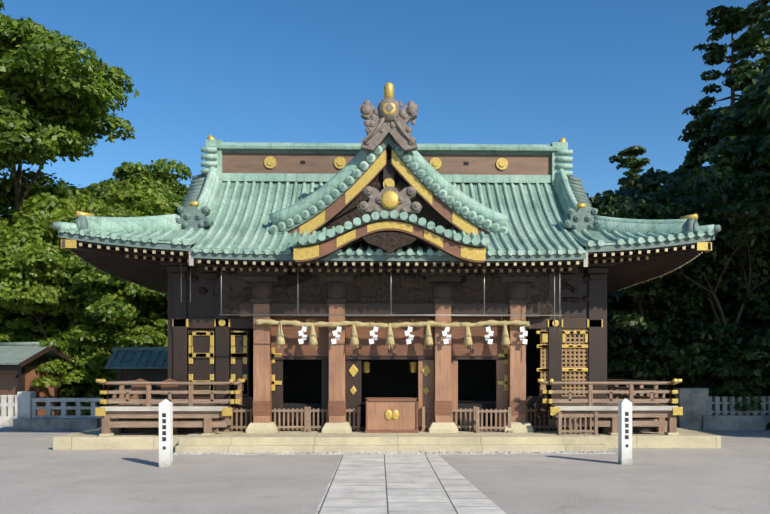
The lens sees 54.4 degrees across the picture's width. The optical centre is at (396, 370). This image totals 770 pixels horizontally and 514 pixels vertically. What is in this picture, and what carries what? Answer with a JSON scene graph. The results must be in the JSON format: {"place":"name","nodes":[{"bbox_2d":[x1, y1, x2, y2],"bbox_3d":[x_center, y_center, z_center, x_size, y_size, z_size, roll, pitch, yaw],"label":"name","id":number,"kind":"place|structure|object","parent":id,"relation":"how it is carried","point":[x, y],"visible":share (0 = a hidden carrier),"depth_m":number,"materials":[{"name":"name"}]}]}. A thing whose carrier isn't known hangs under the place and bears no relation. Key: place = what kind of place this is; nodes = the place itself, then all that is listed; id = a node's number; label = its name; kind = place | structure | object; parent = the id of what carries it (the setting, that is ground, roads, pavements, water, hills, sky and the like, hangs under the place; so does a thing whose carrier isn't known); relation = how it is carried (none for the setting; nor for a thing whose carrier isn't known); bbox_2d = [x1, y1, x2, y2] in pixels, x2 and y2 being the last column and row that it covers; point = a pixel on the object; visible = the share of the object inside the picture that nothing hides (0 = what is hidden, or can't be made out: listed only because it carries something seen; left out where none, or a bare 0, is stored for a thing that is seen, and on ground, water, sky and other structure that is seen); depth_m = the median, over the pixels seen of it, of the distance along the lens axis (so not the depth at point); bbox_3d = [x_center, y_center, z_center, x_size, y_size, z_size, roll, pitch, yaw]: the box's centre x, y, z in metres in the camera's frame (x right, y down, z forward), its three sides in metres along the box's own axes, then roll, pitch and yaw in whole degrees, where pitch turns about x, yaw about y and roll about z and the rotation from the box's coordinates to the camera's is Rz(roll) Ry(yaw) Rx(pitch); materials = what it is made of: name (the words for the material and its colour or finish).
{"place":"outdoors","nodes":[
{"label":"outdoors","id":0,"kind":"place"},
{"bbox_2d":[0,426,769,513],"bbox_3d":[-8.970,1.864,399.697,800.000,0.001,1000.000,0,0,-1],"label":"ground","id":1,"kind":"structure","parent":0,"point":[40,475],"depth_m":12.65,"materials":[{"name":"asphalt"},{"name":"stone paving"}]},
{"bbox_2d":[0,105,14,181],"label":"tree","id":2,"kind":"object","parent":1,"relation":"on","point":[8,165],"visible":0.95,"depth_m":31.89,"materials":[{"name":"green plant"}]},
{"bbox_2d":[0,183,32,224],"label":"tree","id":3,"kind":"object","parent":1,"relation":"on","point":[7,205],"depth_m":36.86,"materials":[{"name":"green plant"}]},
{"bbox_2d":[0,312,41,365],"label":"tree","id":4,"kind":"object","parent":1,"relation":"on","point":[27,325],"visible":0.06,"depth_m":29.22,"materials":[{"name":"green plant"}]},
{"bbox_2d":[0,206,59,239],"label":"tree","id":5,"kind":"object","parent":1,"relation":"on","point":[5,221],"visible":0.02,"depth_m":32.63,"materials":[{"name":"green plant"}]},
{"bbox_2d":[0,319,67,338],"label":"tree","id":6,"kind":"object","parent":1,"relation":"on","point":[14,332],"visible":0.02,"depth_m":29.57,"materials":[{"name":"green plant"}]},
{"bbox_2d":[0,240,67,318],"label":"tree","id":7,"kind":"object","parent":1,"relation":"on","point":[6,311],"visible":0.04,"depth_m":29.89,"materials":[{"name":"green plant"}]},
{"bbox_2d":[1,325,70,404],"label":"tree","id":8,"kind":"object","parent":1,"relation":"on","point":[4,327],"depth_m":30.25,"materials":[{"name":"green plant"}]},
{"bbox_2d":[0,342,76,415],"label":"outbuilding","id":9,"kind":"structure","parent":1,"relation":"on","point":[27,358],"depth_m":26.79,"materials":[{"name":"brown wood"}]},
{"bbox_2d":[8,313,69,324],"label":"tree","id":10,"kind":"object","parent":1,"relation":"on","point":[15,316],"depth_m":31.20,"materials":[{"name":"green plant"}]},
{"bbox_2d":[0,208,86,226],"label":"tree","id":11,"kind":"object","parent":1,"relation":"on","point":[9,213],"depth_m":33.72,"materials":[{"name":"green plant"}]},
{"bbox_2d":[5,243,83,322],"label":"tree","id":12,"kind":"object","parent":1,"relation":"on","point":[48,318],"depth_m":30.77,"materials":[{"name":"green plant"}]},
{"bbox_2d":[12,305,97,384],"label":"tree","id":13,"kind":"object","parent":1,"relation":"on","point":[47,326],"depth_m":31.12,"materials":[{"name":"green plant"}]},
{"bbox_2d":[8,315,112,414],"bbox_3d":[-13.419,-0.270,30.596,6.494,4.445,7.087,0,0,-19],"label":"tree","id":14,"kind":"object","parent":1,"relation":"on","point":[52,330],"visible":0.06,"depth_m":29.24,"materials":[{"name":"green plant"}]},
{"bbox_2d":[0,0,138,226],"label":"tree","id":15,"kind":"object","parent":1,"relation":"on","point":[56,95],"visible":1,"depth_m":32.32,"materials":[{"name":"green plant"}]},
{"bbox_2d":[30,317,116,414],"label":"tree","id":16,"kind":"object","parent":1,"relation":"on","point":[71,345],"visible":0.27,"depth_m":27.91,"materials":[{"name":"green plant"}]},
{"bbox_2d":[0,228,159,414],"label":"tree","id":17,"kind":"object","parent":1,"relation":"on","point":[20,269],"visible":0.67,"depth_m":27.56,"materials":[{"name":"green plant"}]},
{"bbox_2d":[0,192,175,262],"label":"tree","id":18,"kind":"object","parent":1,"relation":"on","point":[40,223],"visible":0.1,"depth_m":30.79,"materials":[{"name":"green plant"}]},
{"bbox_2d":[1,179,175,216],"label":"tree","id":19,"kind":"object","parent":1,"relation":"on","point":[121,193],"visible":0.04,"depth_m":36.70,"materials":[{"name":"green plant"}]},
{"bbox_2d":[24,238,158,320],"bbox_3d":[-11.666,-1.717,30.695,7.020,7.266,6.129,0,0,-33],"label":"tree","id":20,"kind":"object","parent":1,"relation":"on","point":[63,287],"visible":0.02,"depth_m":27.81,"materials":[{"name":"green plant"}]},
{"bbox_2d":[60,307,167,394],"bbox_3d":[-8.852,-0.270,30.058,7.087,4.445,6.494,0,0,-4],"label":"tree","id":21,"kind":"object","parent":1,"relation":"on","point":[139,329],"visible":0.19,"depth_m":27.86,"materials":[{"name":"green plant"}]},
{"bbox_2d":[60,313,167,405],"bbox_3d":[-10.922,-0.270,30.998,7.087,4.445,6.494,0,0,33],"label":"tree","id":22,"kind":"object","parent":1,"relation":"on","point":[84,389],"visible":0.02,"depth_m":28.26,"materials":[{"name":"green plant"}]},
{"bbox_2d":[64,309,167,346],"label":"tree","id":23,"kind":"object","parent":1,"relation":"on","point":[101,326],"visible":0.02,"depth_m":29.39,"materials":[{"name":"green plant"}]},
{"bbox_2d":[77,201,155,215],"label":"tree","id":24,"kind":"object","parent":1,"relation":"on","point":[88,208],"depth_m":33.02,"materials":[{"name":"green plant"}]},
{"bbox_2d":[66,255,167,326],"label":"tree","id":25,"kind":"object","parent":1,"relation":"on","point":[90,291],"visible":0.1,"depth_m":28.61,"materials":[{"name":"green plant"}]},
{"bbox_2d":[69,258,167,321],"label":"tree","id":26,"kind":"object","parent":1,"relation":"on","point":[108,309],"visible":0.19,"depth_m":27.21,"materials":[{"name":"green plant"}]},
{"bbox_2d":[91,204,146,216],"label":"tree","id":27,"kind":"object","parent":1,"relation":"on","point":[122,210],"depth_m":33.00,"materials":[{"name":"green plant"}]},
{"bbox_2d":[72,318,167,402],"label":"tree","id":28,"kind":"object","parent":1,"relation":"on","point":[113,371],"depth_m":28.21,"materials":[{"name":"green plant"}]},
{"bbox_2d":[75,158,191,207],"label":"tree","id":29,"kind":"object","parent":1,"relation":"on","point":[159,176],"visible":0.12,"depth_m":44.50,"materials":[{"name":"green plant"}]},
{"bbox_2d":[86,190,185,212],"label":"tree","id":30,"kind":"object","parent":1,"relation":"on","point":[106,196],"depth_m":37.85,"materials":[{"name":"green plant"}]},
{"bbox_2d":[159,399,172,466],"bbox_3d":[-4.455,1.310,14.469,0.210,1.509,0.212,0,0,-1],"label":"sign post","id":31,"kind":"object","parent":1,"relation":"on","point":[165,432],"visible":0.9,"depth_m":14.37,"materials":[{"name":"white wood"}]},
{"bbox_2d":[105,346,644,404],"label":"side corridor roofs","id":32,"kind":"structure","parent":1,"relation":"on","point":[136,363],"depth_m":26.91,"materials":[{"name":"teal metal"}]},
{"bbox_2d":[0,388,769,430],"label":"stone fences","id":33,"kind":"object","parent":1,"relation":"on","point":[696,404],"visible":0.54,"depth_m":23.29,"materials":[{"name":"grey stone"}]},
{"bbox_2d":[53,427,720,452],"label":"stone platform","id":34,"kind":"structure","parent":1,"relation":"on","point":[351,442],"depth_m":17.21,"materials":[{"name":"beige stone"}]},
{"bbox_2d":[160,253,614,432],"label":"shrine hall","id":35,"kind":"structure","parent":34,"relation":"on","point":[207,342],"depth_m":18.78,"materials":[{"name":"brown wood"}]},
{"bbox_2d":[51,82,720,265],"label":"roof","id":36,"kind":"structure","parent":35,"relation":"on","point":[388,188],"depth_m":18.83,"materials":[{"name":"green metal"}]},
{"bbox_2d":[59,239,713,293],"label":"roof eaves","id":37,"kind":"object","parent":36,"relation":"attached to","point":[143,267],"visible":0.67,"depth_m":18.14,"materials":[{"name":"brown wood"}]},
{"bbox_2d":[181,256,561,333],"bbox_3d":[-0.613,-1.796,17.910,9.115,1.880,0.376,0,0,-1],"label":"shrine bird net","id":38,"kind":"object","parent":37,"relation":"hanging from","point":[368,314],"visible":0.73,"depth_m":17.75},
{"bbox_2d":[256,317,530,349],"bbox_3d":[-0.049,-0.903,18.372,6.786,0.821,0.276,0,0,-1],"label":"shimenawa rope","id":39,"kind":"object","parent":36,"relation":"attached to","point":[354,340],"visible":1,"depth_m":18.32,"materials":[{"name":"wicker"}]},
{"bbox_2d":[95,378,682,435],"bbox_3d":[-0.195,0.881,21.480,14.038,1.366,7.608,0,0,-1],"label":"veranda railing","id":40,"kind":"object","parent":34,"relation":"on","point":[134,413],"visible":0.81,"depth_m":18.01,"materials":[{"name":"brown wood"}]},
{"bbox_2d":[365,397,418,432],"bbox_3d":[-0.118,1.114,18.687,1.311,0.840,0.786,0,0,-1],"label":"offering box","id":41,"kind":"object","parent":34,"relation":"on","point":[391,414],"visible":1,"depth_m":18.32,"materials":[{"name":"brown wood"}]},
{"bbox_2d":[224,406,599,435],"bbox_3d":[0.272,1.239,18.274,9.080,0.650,1.350,0,0,-1],"label":"wooden fence","id":42,"kind":"object","parent":34,"relation":"on","point":[307,411],"visible":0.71,"depth_m":18.69,"materials":[{"name":"brown wood"}]},
{"bbox_2d":[173,451,615,454],"bbox_3d":[-0.042,1.870,16.704,9.854,0.089,0.322,0,0,-1],"label":"pebble strip","id":43,"kind":"object","parent":1,"relation":"on","point":[341,453],"visible":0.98,"depth_m":16.64,"materials":[{"name":"gravel"}]},
{"bbox_2d":[543,205,627,254],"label":"tree","id":44,"kind":"object","parent":1,"relation":"on","point":[601,211],"depth_m":34.99,"materials":[{"name":"green plant"}]},
{"bbox_2d":[585,193,618,214],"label":"tree","id":45,"kind":"object","parent":1,"relation":"on","point":[597,205],"depth_m":37.74,"materials":[{"name":"green plant"}]},
{"bbox_2d":[618,398,631,464],"bbox_3d":[4.549,1.310,14.877,0.210,1.509,0.212,0,0,-1],"label":"sign post","id":46,"kind":"object","parent":1,"relation":"on","point":[625,431],"visible":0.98,"depth_m":14.77,"materials":[{"name":"white wood"}]},
{"bbox_2d":[608,145,650,193],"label":"tree","id":47,"kind":"object","parent":1,"relation":"on","point":[631,160],"visible":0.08,"depth_m":49.80,"materials":[{"name":"green plant"}]},
{"bbox_2d":[607,275,669,319],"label":"tree","id":48,"kind":"object","parent":1,"relation":"on","point":[621,299],"depth_m":28.78,"materials":[{"name":"green plant"}]},
{"bbox_2d":[607,296,679,405],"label":"tree","id":49,"kind":"object","parent":1,"relation":"on","point":[613,338],"visible":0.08,"depth_m":25.80,"materials":[{"name":"green plant"}]},
{"bbox_2d":[589,167,712,210],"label":"tree","id":50,"kind":"object","parent":1,"relation":"on","point":[657,178],"visible":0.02,"depth_m":36.97,"materials":[{"name":"green plant"}]},
{"bbox_2d":[607,308,703,403],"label":"tree","id":51,"kind":"object","parent":1,"relation":"on","point":[629,349],"visible":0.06,"depth_m":25.69,"materials":[{"name":"green plant"}]},
{"bbox_2d":[608,297,722,420],"bbox_3d":[9.172,-1.196,30.924,10.358,6.480,10.469,0,0,-21],"label":"tree","id":52,"kind":"object","parent":1,"relation":"on","point":[655,326],"visible":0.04,"depth_m":26.02,"materials":[{"name":"green plant"}]},
{"bbox_2d":[654,181,706,214],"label":"tree","id":53,"kind":"object","parent":1,"relation":"on","point":[691,191],"visible":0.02,"depth_m":29.42,"materials":[{"name":"green plant"}]},
{"bbox_2d":[607,304,758,414],"bbox_3d":[9.860,-0.367,27.564,7.596,4.752,7.677,0,0,-9],"label":"tree","id":54,"kind":"object","parent":1,"relation":"on","point":[664,349],"visible":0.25,"depth_m":25.22,"materials":[{"name":"green plant"}]},
{"bbox_2d":[607,216,761,328],"bbox_3d":[10.782,-2.009,27.894,6.580,7.864,5.536,0,0,-16],"label":"tree","id":55,"kind":"object","parent":1,"relation":"on","point":[710,273],"visible":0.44,"depth_m":26.48,"materials":[{"name":"green plant"}]},
{"bbox_2d":[612,279,757,323],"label":"tree","id":56,"kind":"object","parent":1,"relation":"on","point":[649,289],"depth_m":26.28,"materials":[{"name":"green plant"}]},
{"bbox_2d":[601,176,769,323],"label":"tree","id":57,"kind":"object","parent":1,"relation":"on","point":[649,208],"visible":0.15,"depth_m":26.22,"materials":[{"name":"green plant"}]},
{"bbox_2d":[618,308,756,418],"bbox_3d":[10.804,-0.159,27.041,6.979,4.320,6.906,0,0,7],"label":"tree","id":58,"kind":"object","parent":1,"relation":"on","point":[739,363],"visible":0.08,"depth_m":25.07,"materials":[{"name":"green plant"}]},
{"bbox_2d":[607,292,769,413],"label":"tree","id":59,"kind":"object","parent":1,"relation":"on","point":[708,332],"visible":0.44,"depth_m":24.78,"materials":[{"name":"green plant"}]},
{"bbox_2d":[626,293,761,337],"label":"tree","id":60,"kind":"object","parent":1,"relation":"on","point":[754,318],"visible":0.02,"depth_m":27.02,"materials":[{"name":"green plant"}]},
{"bbox_2d":[633,140,769,380],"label":"tree","id":61,"kind":"object","parent":1,"relation":"on","point":[750,208],"visible":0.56,"depth_m":24.00,"materials":[{"name":"green plant"}]},
{"bbox_2d":[657,291,769,430],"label":"tree","id":62,"kind":"object","parent":1,"relation":"on","point":[717,370],"visible":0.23,"depth_m":24.41,"materials":[{"name":"green plant"}]},
{"bbox_2d":[667,5,769,186],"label":"tree","id":63,"kind":"object","parent":1,"relation":"on","point":[726,23],"visible":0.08,"depth_m":36.10,"materials":[{"name":"green plant"}]},
{"bbox_2d":[682,298,769,414],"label":"tree","id":64,"kind":"object","parent":1,"relation":"on","point":[760,348],"visible":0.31,"depth_m":23.87,"materials":[{"name":"green plant"}]},
{"bbox_2d":[694,0,769,177],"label":"tree","id":65,"kind":"object","parent":1,"relation":"on","point":[737,79],"visible":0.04,"depth_m":33.69,"materials":[{"name":"green plant"}]},
{"bbox_2d":[696,103,769,196],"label":"tree","id":66,"kind":"object","parent":1,"relation":"on","point":[761,169],"visible":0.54,"depth_m":24.28,"materials":[{"name":"green plant"}]},
{"bbox_2d":[701,232,769,324],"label":"tree","id":67,"kind":"object","parent":1,"relation":"on","point":[736,293],"visible":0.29,"depth_m":25.60,"materials":[{"name":"green plant"}]},
{"bbox_2d":[710,62,769,162],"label":"tree","id":68,"kind":"object","parent":1,"relation":"on","point":[758,94],"visible":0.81,"depth_m":25.38,"materials":[{"name":"green plant"}]},
{"bbox_2d":[730,229,769,283],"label":"tree","id":69,"kind":"object","parent":1,"relation":"on","point":[754,253],"visible":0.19,"depth_m":25.42,"materials":[{"name":"green plant"}]},
{"bbox_2d":[0,0,769,215],"label":"sky","id":70,"kind":"structure","parent":0,"point":[607,78],"materials":[{"name":"blue"}]},
{"bbox_2d":[362,360,417,372],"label":"hanging lanterns","id":71,"kind":"object","parent":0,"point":[413,366],"visible":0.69,"depth_m":19.00,"materials":[{"name":"metal"}]},
{"bbox_2d":[315,454,505,513],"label":"stone path","id":72,"kind":"structure","parent":0,"point":[397,484],"depth_m":11.76,"materials":[{"name":"grey stone"}]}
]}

